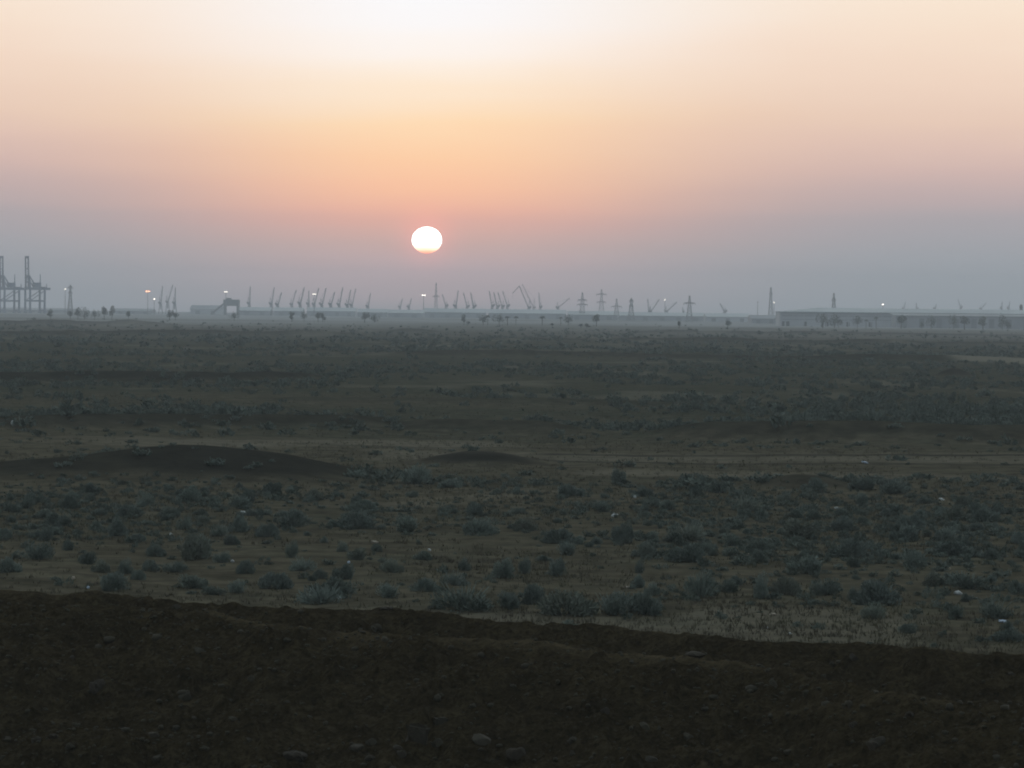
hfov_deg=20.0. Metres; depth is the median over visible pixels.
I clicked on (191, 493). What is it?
desert shrub
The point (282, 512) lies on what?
desert shrub
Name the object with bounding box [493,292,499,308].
dock crane
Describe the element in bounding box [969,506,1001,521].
desert shrub
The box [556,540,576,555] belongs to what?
desert shrub
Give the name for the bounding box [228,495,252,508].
desert shrub
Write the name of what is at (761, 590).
desert shrub
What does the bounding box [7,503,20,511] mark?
desert shrub
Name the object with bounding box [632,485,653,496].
desert shrub
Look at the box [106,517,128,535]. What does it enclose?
desert shrub
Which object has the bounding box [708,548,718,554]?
desert shrub
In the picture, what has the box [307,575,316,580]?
desert shrub
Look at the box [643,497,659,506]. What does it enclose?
desert shrub
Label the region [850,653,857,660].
rock
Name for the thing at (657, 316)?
storage shed
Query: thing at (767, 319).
storage shed
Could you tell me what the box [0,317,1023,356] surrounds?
scrub
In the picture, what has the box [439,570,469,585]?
desert shrub
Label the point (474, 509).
desert shrub
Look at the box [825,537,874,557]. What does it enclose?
desert shrub
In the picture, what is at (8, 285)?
container crane
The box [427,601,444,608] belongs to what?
desert shrub
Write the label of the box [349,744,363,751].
rock
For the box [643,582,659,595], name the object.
desert shrub
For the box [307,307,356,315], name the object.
storage shed
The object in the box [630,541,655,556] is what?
desert shrub
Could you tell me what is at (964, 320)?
tree
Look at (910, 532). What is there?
desert shrub
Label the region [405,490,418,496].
desert shrub
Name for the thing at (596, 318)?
tree
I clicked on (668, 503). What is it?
desert shrub
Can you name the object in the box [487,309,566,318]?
storage shed
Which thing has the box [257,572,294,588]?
desert shrub
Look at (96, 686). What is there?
rock
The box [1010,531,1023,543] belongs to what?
desert shrub
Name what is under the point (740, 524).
desert shrub
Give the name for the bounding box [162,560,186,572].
desert shrub
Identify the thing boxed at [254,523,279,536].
desert shrub
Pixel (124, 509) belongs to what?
desert shrub
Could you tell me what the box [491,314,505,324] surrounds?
tree
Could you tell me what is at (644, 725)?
rock
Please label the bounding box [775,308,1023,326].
warehouse
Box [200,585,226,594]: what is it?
desert shrub
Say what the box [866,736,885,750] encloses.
rock
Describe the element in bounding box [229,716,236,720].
rock
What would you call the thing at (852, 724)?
rock
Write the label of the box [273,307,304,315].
storage shed
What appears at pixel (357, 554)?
desert shrub
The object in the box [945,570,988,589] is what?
desert shrub
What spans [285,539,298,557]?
desert shrub
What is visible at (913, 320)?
warehouse annex
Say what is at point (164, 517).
desert shrub
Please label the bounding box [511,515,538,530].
desert shrub
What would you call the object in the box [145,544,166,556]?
desert shrub
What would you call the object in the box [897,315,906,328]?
tree
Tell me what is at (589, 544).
desert shrub
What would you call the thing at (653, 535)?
desert shrub
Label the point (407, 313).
storage shed
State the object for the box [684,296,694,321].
power pylon
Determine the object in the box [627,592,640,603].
desert shrub
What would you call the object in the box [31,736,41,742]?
rock
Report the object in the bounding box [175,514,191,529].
desert shrub
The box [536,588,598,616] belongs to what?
desert shrub
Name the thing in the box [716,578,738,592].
desert shrub
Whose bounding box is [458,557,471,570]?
desert shrub
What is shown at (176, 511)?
desert shrub
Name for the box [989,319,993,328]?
door
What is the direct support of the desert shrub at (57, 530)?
on the ground at (184, 459)
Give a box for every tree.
[47,309,52,318]
[79,308,89,319]
[91,310,100,319]
[101,306,108,319]
[109,305,114,315]
[166,310,173,319]
[362,312,369,322]
[369,313,379,322]
[479,315,486,322]
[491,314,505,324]
[564,313,572,325]
[592,314,599,325]
[815,312,829,324]
[829,313,842,327]
[852,314,862,327]
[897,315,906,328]
[926,315,935,326]
[948,314,959,328]
[960,316,969,328]
[978,316,986,329]
[998,313,1007,329]
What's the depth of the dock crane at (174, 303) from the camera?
3797.78 m
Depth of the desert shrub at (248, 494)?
133.71 m
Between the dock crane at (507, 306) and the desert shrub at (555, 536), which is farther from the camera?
the dock crane at (507, 306)
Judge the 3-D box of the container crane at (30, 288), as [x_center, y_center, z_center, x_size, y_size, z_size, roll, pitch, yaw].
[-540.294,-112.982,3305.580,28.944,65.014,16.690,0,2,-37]
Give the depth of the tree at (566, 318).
1699.06 m
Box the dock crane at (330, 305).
[328,292,334,307]
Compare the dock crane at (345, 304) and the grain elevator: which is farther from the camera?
the dock crane at (345, 304)
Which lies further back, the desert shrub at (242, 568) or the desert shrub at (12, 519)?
the desert shrub at (12, 519)
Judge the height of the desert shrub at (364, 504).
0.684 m
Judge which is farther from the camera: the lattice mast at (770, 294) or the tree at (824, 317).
the lattice mast at (770, 294)
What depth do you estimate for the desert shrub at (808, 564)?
100.26 m
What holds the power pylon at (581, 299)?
on the ground at (184, 459)
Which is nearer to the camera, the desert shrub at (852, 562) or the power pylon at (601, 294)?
the desert shrub at (852, 562)
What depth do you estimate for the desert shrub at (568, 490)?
141.98 m
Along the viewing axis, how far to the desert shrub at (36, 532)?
112.13 m
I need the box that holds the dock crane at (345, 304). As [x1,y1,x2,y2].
[344,290,350,307]
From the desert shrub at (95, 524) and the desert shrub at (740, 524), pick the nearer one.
the desert shrub at (95, 524)
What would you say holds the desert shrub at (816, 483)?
on the ground at (184, 459)
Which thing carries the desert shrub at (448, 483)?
on the ground at (184, 459)
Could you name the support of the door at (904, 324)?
in the warehouse annex
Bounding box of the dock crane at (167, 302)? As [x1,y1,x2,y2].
[165,285,172,313]
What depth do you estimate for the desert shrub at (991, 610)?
86.28 m
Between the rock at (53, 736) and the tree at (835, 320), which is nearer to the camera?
the rock at (53, 736)
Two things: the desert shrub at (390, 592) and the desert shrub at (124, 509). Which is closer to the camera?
the desert shrub at (390, 592)
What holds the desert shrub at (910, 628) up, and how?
on the ground at (184, 459)
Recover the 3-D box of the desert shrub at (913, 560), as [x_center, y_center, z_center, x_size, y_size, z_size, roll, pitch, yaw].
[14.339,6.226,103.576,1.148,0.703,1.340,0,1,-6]
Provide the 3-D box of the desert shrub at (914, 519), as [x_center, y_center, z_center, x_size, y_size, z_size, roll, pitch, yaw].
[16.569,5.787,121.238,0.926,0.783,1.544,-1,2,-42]
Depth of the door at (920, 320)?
1973.10 m
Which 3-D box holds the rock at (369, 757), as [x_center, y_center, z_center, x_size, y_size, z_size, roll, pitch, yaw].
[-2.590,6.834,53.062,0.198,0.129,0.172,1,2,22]
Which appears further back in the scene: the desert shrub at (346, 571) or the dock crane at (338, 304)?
the dock crane at (338, 304)
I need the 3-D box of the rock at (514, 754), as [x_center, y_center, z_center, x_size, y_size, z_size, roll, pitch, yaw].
[0.053,6.721,52.627,0.339,0.285,0.300,2,2,33]
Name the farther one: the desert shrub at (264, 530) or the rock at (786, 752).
the desert shrub at (264, 530)
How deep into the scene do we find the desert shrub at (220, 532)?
113.84 m
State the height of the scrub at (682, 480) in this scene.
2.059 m
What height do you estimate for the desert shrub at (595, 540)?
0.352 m
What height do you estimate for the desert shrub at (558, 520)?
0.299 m
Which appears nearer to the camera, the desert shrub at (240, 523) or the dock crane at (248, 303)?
the desert shrub at (240, 523)
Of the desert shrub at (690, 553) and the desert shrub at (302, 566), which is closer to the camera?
the desert shrub at (302, 566)
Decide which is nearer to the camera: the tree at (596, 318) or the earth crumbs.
the earth crumbs
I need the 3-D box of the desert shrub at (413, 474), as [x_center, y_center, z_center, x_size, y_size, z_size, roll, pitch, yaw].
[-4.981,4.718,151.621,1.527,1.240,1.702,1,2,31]
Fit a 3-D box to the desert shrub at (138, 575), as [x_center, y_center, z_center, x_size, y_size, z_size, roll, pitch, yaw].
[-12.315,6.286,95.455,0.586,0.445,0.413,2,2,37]
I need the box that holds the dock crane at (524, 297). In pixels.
[513,286,530,308]
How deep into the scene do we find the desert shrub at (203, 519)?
120.38 m
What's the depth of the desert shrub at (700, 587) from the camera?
91.44 m
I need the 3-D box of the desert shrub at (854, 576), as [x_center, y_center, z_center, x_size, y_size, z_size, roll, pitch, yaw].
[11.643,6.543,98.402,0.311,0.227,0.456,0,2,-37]
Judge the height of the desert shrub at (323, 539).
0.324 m
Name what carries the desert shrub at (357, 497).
on the ground at (184, 459)
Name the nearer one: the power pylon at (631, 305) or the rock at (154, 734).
the rock at (154, 734)
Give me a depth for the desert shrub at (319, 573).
96.72 m
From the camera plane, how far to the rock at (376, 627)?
66.34 m
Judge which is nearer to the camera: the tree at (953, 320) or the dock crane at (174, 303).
the tree at (953, 320)
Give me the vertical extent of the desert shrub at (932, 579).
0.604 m
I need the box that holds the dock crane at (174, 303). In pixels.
[172,287,176,312]
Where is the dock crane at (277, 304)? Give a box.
[275,292,281,306]
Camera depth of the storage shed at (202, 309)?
3607.11 m
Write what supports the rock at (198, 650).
on the embankment
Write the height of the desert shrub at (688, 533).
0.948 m
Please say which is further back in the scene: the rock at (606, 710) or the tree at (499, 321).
the tree at (499, 321)
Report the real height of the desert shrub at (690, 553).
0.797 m
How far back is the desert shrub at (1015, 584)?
94.10 m
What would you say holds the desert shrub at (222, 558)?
on the ground at (184, 459)
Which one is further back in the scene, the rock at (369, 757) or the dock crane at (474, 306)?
the dock crane at (474, 306)
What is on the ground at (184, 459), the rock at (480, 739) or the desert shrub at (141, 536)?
the desert shrub at (141, 536)
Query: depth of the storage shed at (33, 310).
3606.29 m
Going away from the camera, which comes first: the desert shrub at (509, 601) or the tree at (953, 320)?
the desert shrub at (509, 601)
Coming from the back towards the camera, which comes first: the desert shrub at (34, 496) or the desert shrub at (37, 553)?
the desert shrub at (34, 496)
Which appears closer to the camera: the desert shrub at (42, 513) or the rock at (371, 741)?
the rock at (371, 741)
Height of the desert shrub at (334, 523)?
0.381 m
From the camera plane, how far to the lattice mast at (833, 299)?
2547.98 m
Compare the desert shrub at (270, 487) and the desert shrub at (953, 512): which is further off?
the desert shrub at (270, 487)
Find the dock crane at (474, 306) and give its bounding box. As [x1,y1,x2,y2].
[470,292,476,308]
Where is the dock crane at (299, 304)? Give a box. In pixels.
[297,287,304,307]
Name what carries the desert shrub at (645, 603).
on the ground at (184, 459)
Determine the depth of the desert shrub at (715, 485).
145.59 m
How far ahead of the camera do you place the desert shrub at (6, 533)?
111.80 m
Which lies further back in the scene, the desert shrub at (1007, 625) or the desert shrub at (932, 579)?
the desert shrub at (932, 579)
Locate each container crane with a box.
[0,256,23,312]
[23,256,49,312]
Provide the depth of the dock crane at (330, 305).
3797.73 m
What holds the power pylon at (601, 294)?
on the ground at (184, 459)
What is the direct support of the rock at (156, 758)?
on the embankment
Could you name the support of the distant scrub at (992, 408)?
on the ground at (184, 459)
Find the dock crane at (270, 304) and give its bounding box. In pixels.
[269,287,274,307]
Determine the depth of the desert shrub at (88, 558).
100.94 m
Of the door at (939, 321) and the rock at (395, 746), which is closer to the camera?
the rock at (395, 746)
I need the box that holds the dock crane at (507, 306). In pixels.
[502,291,509,308]
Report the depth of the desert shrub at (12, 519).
120.02 m
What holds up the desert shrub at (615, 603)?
on the ground at (184, 459)
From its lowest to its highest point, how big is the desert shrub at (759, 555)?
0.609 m
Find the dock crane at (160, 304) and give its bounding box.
[158,286,162,313]
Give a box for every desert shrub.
[0,528,13,538]
[0,556,22,572]
[5,512,17,522]
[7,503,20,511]
[16,493,34,508]
[23,492,40,502]
[23,541,55,559]
[26,527,40,537]
[36,508,52,517]
[38,525,54,540]
[43,512,59,523]
[46,526,61,534]
[54,513,73,525]
[57,495,81,508]
[62,539,73,550]
[77,551,97,564]
[79,483,100,492]
[87,520,102,529]
[91,558,110,572]
[92,507,107,514]
[98,571,131,591]
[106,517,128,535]
[113,503,144,517]
[117,557,133,573]
[130,533,145,541]
[130,570,146,579]
[136,490,154,504]
[142,559,159,571]
[145,481,154,485]
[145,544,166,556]
[157,505,180,516]
[160,514,169,520]
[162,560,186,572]
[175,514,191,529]
[176,485,201,501]
[177,574,209,588]
[179,532,212,559]
[193,508,206,515]
[197,514,209,523]
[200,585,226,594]
[209,522,228,536]
[212,550,231,562]
[223,533,240,544]
[226,514,249,531]
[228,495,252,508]
[228,579,247,592]
[235,559,255,573]
[240,488,254,502]
[244,508,263,515]
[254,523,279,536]
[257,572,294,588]
[263,482,282,493]
[277,508,309,526]
[278,509,289,516]
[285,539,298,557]
[288,557,317,570]
[293,582,345,604]
[302,494,315,501]
[305,575,357,595]
[307,488,322,500]
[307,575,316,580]
[312,568,328,578]
[319,536,327,542]
[327,519,340,526]
[331,562,355,579]
[337,540,348,551]
[338,507,376,529]
[341,499,378,511]
[346,546,366,559]
[350,495,363,502]
[371,543,382,551]
[375,582,398,597]
[380,558,404,572]
[392,514,423,532]
[398,462,431,483]
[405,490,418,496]
[407,577,444,591]
[412,550,432,559]
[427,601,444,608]
[429,580,493,612]
[438,479,462,487]
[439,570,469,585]
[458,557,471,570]
[461,516,500,533]
[466,502,483,516]
[491,557,514,578]
[497,591,521,609]
[509,506,524,513]
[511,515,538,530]
[517,556,531,573]
[518,583,545,604]
[535,555,552,560]
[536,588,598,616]
[541,528,574,543]
[549,558,566,575]
[553,517,562,522]
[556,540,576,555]
[557,483,586,495]
[573,535,584,544]
[583,541,594,546]
[590,537,603,543]
[592,501,610,512]
[596,590,635,615]
[611,467,626,482]
[611,522,633,543]
[625,591,661,615]
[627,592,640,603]
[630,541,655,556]
[630,574,644,587]
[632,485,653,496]
[634,558,644,572]
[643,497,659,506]
[643,519,652,525]
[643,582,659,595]
[647,531,658,539]
[659,499,675,509]
[660,532,682,541]
[663,542,706,562]
[664,519,707,541]
[683,568,716,597]
[700,541,714,550]
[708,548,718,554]
[709,479,726,492]
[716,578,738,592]
[719,527,729,534]
[721,532,740,545]
[722,547,736,555]
[729,521,745,527]
[731,575,743,584]
[734,496,762,510]
[744,539,772,553]
[748,549,769,562]
[751,509,768,517]
[753,570,769,598]
[769,575,802,595]
[780,518,817,538]
[782,510,803,517]
[785,553,823,573]
[799,476,828,490]
[806,509,820,519]
[809,577,842,594]
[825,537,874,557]
[829,514,854,530]
[833,507,846,515]
[845,584,861,600]
[846,556,861,567]
[847,476,877,489]
[851,574,861,579]
[851,579,902,605]
[855,492,868,503]
[855,516,869,522]
[860,578,875,588]
[860,602,886,618]
[879,477,910,493]
[888,522,920,541]
[889,551,906,559]
[890,524,902,531]
[893,505,903,512]
[894,514,927,528]
[897,623,918,633]
[898,549,928,566]
[916,496,932,503]
[920,529,932,536]
[922,571,946,586]
[929,539,982,556]
[934,525,957,540]
[943,505,969,519]
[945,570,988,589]
[948,604,965,618]
[955,495,972,505]
[955,524,970,531]
[960,592,971,601]
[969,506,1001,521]
[977,547,1001,558]
[979,596,1013,619]
[984,574,996,581]
[987,627,1023,641]
[988,504,1005,513]
[999,620,1013,629]
[1007,579,1023,592]
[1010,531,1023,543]
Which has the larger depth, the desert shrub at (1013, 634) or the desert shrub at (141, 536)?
the desert shrub at (141, 536)
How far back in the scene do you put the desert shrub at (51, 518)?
119.12 m
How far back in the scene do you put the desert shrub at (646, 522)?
122.27 m
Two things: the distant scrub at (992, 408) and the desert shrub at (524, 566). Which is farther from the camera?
the distant scrub at (992, 408)
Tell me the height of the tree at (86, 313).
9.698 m
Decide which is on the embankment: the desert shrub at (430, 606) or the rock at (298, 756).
the rock at (298, 756)
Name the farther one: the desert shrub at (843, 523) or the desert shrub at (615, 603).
the desert shrub at (843, 523)
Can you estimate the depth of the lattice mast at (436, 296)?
3652.20 m
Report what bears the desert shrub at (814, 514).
on the ground at (184, 459)
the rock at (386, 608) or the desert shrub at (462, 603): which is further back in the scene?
the desert shrub at (462, 603)
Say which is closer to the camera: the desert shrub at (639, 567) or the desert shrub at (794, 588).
the desert shrub at (794, 588)
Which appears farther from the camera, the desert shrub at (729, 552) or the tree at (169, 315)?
the tree at (169, 315)
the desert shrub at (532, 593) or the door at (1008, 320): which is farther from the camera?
the door at (1008, 320)
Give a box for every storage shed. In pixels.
[1,307,43,312]
[46,308,75,312]
[114,308,155,313]
[190,305,223,314]
[239,307,272,314]
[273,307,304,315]
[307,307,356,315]
[357,309,388,316]
[388,310,424,317]
[424,308,486,317]
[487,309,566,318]
[567,311,617,319]
[619,312,703,320]
[703,313,748,321]
[748,315,775,323]
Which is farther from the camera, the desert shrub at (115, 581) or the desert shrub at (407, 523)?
the desert shrub at (407, 523)
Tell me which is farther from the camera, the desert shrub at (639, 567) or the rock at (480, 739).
the desert shrub at (639, 567)
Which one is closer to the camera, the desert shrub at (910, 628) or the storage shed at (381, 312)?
the desert shrub at (910, 628)
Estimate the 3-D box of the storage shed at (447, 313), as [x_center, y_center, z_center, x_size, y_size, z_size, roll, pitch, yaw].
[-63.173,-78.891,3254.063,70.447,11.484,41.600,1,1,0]
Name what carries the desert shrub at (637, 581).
on the ground at (184, 459)
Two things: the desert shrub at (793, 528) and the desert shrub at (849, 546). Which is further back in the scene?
the desert shrub at (793, 528)
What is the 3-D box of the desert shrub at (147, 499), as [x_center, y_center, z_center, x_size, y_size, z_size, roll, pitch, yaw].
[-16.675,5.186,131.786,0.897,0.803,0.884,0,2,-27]
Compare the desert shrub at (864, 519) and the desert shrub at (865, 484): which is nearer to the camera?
the desert shrub at (864, 519)
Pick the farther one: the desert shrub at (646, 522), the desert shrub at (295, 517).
the desert shrub at (646, 522)
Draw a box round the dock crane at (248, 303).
[247,287,250,306]
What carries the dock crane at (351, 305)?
on the ground at (184, 459)
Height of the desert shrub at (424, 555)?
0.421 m
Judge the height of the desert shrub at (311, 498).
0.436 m
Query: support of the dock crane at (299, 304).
on the ground at (184, 459)
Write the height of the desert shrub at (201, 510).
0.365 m
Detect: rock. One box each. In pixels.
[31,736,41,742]
[49,733,58,738]
[89,679,104,693]
[149,732,159,737]
[152,755,160,761]
[178,692,191,700]
[194,647,204,654]
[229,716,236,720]
[283,750,307,761]
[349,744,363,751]
[364,754,375,760]
[365,738,376,745]
[370,624,381,631]
[380,606,393,609]
[393,744,402,749]
[405,723,430,744]
[472,733,490,745]
[506,747,525,760]
[600,707,609,714]
[640,722,649,729]
[645,755,657,761]
[683,732,693,738]
[685,651,705,657]
[783,749,790,754]
[849,721,857,727]
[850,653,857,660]
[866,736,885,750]
[905,711,913,716]
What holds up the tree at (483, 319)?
on the ground at (184, 459)
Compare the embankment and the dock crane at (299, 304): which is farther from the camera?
the dock crane at (299, 304)
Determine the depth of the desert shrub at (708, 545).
109.39 m
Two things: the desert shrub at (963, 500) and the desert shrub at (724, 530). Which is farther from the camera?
the desert shrub at (963, 500)
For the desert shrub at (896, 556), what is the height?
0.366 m
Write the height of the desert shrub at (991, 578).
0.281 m
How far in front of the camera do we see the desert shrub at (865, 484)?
149.25 m
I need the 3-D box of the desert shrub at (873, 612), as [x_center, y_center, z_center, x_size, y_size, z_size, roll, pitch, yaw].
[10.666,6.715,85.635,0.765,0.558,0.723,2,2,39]
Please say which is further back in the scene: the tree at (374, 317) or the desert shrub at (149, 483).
the tree at (374, 317)
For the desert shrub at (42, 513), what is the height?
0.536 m
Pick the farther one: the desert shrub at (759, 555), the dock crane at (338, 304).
the dock crane at (338, 304)
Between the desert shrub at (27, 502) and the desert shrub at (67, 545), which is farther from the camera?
the desert shrub at (27, 502)
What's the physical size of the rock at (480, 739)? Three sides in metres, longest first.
0.422 x 0.314 x 0.223 m
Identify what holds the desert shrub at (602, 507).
on the ground at (184, 459)
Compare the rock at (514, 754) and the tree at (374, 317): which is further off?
the tree at (374, 317)
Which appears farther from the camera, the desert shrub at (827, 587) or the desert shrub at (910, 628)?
the desert shrub at (827, 587)
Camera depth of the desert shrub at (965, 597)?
91.27 m
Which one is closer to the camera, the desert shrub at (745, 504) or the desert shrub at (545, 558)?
the desert shrub at (545, 558)
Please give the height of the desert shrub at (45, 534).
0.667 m
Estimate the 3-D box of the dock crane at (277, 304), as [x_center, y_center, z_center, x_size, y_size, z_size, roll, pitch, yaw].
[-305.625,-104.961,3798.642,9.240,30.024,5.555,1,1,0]
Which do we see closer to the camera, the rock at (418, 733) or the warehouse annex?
the rock at (418, 733)
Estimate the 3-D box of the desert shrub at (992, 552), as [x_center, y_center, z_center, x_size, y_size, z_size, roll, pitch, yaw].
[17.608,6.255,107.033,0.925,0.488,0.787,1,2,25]
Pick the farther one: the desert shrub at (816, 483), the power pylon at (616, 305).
the power pylon at (616, 305)
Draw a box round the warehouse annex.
[890,313,1023,328]
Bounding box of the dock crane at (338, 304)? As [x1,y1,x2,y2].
[336,287,342,307]
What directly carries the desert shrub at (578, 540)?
on the ground at (184, 459)
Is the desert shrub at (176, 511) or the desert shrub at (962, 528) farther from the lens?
the desert shrub at (176, 511)
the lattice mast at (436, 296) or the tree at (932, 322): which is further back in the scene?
the lattice mast at (436, 296)
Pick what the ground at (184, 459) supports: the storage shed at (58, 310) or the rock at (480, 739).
the storage shed at (58, 310)
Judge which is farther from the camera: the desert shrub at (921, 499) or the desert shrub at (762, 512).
the desert shrub at (921, 499)
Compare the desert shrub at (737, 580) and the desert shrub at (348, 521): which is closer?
the desert shrub at (737, 580)
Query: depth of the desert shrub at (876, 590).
89.97 m
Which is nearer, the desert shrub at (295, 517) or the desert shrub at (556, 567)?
the desert shrub at (556, 567)
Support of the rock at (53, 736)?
on the embankment
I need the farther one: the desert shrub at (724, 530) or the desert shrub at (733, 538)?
the desert shrub at (724, 530)
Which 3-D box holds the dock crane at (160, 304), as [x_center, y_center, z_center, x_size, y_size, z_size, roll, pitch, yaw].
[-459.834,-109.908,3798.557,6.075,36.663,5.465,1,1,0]
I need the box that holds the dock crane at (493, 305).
[489,291,494,308]
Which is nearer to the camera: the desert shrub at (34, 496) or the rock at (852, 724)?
the rock at (852, 724)
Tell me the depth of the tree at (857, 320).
1849.40 m
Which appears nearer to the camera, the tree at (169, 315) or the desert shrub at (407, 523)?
the desert shrub at (407, 523)
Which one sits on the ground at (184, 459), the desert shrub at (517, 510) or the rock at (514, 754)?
the desert shrub at (517, 510)
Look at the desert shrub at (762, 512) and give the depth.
128.13 m
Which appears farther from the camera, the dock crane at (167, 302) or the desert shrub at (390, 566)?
the dock crane at (167, 302)
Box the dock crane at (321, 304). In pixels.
[319,288,325,306]
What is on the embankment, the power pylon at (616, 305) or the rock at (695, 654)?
the rock at (695, 654)
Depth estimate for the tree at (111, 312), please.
1899.33 m
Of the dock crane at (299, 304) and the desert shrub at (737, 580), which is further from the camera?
the dock crane at (299, 304)
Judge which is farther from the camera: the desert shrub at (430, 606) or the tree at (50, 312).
the tree at (50, 312)
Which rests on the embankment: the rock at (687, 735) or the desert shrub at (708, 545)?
the rock at (687, 735)
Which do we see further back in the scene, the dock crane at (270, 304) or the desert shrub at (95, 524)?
the dock crane at (270, 304)
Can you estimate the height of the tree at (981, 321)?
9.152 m
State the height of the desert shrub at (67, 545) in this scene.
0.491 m
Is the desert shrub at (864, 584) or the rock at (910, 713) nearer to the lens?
the rock at (910, 713)
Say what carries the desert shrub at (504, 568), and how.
on the ground at (184, 459)
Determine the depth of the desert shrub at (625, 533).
112.79 m
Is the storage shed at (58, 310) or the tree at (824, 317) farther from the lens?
the storage shed at (58, 310)
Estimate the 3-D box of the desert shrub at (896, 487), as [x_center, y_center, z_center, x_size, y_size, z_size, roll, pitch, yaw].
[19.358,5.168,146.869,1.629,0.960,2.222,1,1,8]
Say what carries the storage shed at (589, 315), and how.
on the ground at (184, 459)
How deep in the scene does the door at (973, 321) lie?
1973.10 m
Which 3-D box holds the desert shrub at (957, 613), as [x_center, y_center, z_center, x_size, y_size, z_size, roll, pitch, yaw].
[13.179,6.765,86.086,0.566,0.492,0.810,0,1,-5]
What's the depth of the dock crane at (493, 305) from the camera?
3797.71 m
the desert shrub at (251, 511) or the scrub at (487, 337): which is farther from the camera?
the scrub at (487, 337)
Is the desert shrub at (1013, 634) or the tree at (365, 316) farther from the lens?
the tree at (365, 316)
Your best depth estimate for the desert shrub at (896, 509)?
131.07 m
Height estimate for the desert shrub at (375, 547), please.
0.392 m
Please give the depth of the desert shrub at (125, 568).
97.58 m
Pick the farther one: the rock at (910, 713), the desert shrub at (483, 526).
the desert shrub at (483, 526)
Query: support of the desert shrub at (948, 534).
on the ground at (184, 459)
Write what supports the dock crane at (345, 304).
on the ground at (184, 459)
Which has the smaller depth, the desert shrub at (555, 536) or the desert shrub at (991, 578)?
the desert shrub at (991, 578)
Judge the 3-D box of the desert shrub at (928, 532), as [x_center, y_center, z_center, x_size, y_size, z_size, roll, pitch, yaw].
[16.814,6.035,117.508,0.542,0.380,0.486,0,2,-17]
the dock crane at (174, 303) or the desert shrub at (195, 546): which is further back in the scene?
the dock crane at (174, 303)
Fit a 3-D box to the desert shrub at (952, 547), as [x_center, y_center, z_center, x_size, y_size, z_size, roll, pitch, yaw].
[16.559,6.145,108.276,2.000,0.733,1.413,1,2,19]
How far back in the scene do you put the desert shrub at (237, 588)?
91.73 m
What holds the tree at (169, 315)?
on the ground at (184, 459)
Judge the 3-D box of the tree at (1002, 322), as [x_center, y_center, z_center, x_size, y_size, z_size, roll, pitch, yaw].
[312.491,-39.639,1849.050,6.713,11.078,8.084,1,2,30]
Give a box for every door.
[902,318,906,327]
[919,319,923,327]
[936,319,941,327]
[954,319,958,327]
[971,319,976,327]
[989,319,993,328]
[1006,319,1011,328]
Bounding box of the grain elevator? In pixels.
[211,298,239,314]
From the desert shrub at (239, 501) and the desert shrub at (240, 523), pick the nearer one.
the desert shrub at (240, 523)
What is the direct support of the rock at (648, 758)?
on the embankment
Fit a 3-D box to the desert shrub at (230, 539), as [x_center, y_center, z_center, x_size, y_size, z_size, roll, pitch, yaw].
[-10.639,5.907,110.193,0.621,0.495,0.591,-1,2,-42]
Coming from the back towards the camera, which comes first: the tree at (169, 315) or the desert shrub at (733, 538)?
the tree at (169, 315)
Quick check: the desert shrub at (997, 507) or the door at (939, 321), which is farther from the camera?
the door at (939, 321)
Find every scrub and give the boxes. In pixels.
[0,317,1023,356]
[0,339,1023,444]
[0,400,1023,646]
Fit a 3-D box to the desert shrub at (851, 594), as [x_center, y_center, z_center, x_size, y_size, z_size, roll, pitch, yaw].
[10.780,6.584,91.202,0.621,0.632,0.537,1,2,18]
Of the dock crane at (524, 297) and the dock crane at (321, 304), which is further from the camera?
the dock crane at (321, 304)
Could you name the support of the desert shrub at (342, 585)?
on the ground at (184, 459)
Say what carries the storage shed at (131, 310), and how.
on the ground at (184, 459)
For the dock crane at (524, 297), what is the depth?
3569.75 m
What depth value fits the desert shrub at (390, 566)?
98.74 m
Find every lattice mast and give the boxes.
[67,285,72,314]
[434,283,438,307]
[768,287,772,314]
[832,293,835,307]
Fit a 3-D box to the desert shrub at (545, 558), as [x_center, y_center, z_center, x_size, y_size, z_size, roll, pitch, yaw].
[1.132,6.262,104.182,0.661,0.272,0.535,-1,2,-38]
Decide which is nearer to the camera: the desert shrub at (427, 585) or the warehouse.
the desert shrub at (427, 585)
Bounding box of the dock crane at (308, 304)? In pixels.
[306,290,309,314]
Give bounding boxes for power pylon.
[577,292,587,312]
[596,290,606,310]
[611,299,621,319]
[627,298,634,320]
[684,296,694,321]
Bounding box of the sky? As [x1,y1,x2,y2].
[0,0,1023,315]
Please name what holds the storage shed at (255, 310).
on the ground at (184, 459)
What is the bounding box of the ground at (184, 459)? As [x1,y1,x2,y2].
[0,311,1023,654]
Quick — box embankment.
[0,590,1023,767]
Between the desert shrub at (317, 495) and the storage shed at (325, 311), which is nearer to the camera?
the desert shrub at (317, 495)
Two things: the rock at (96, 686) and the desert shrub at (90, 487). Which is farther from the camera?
the desert shrub at (90, 487)
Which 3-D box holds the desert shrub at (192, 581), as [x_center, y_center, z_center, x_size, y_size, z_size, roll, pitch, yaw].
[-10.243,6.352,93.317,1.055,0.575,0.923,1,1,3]
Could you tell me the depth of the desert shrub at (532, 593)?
88.64 m
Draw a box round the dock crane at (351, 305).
[349,289,355,307]
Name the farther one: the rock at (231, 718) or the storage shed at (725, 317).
the storage shed at (725, 317)
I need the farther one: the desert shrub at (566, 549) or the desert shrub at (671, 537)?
the desert shrub at (671, 537)
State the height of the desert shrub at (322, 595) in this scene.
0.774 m
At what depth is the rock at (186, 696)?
58.26 m
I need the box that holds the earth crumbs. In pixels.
[0,594,1023,767]

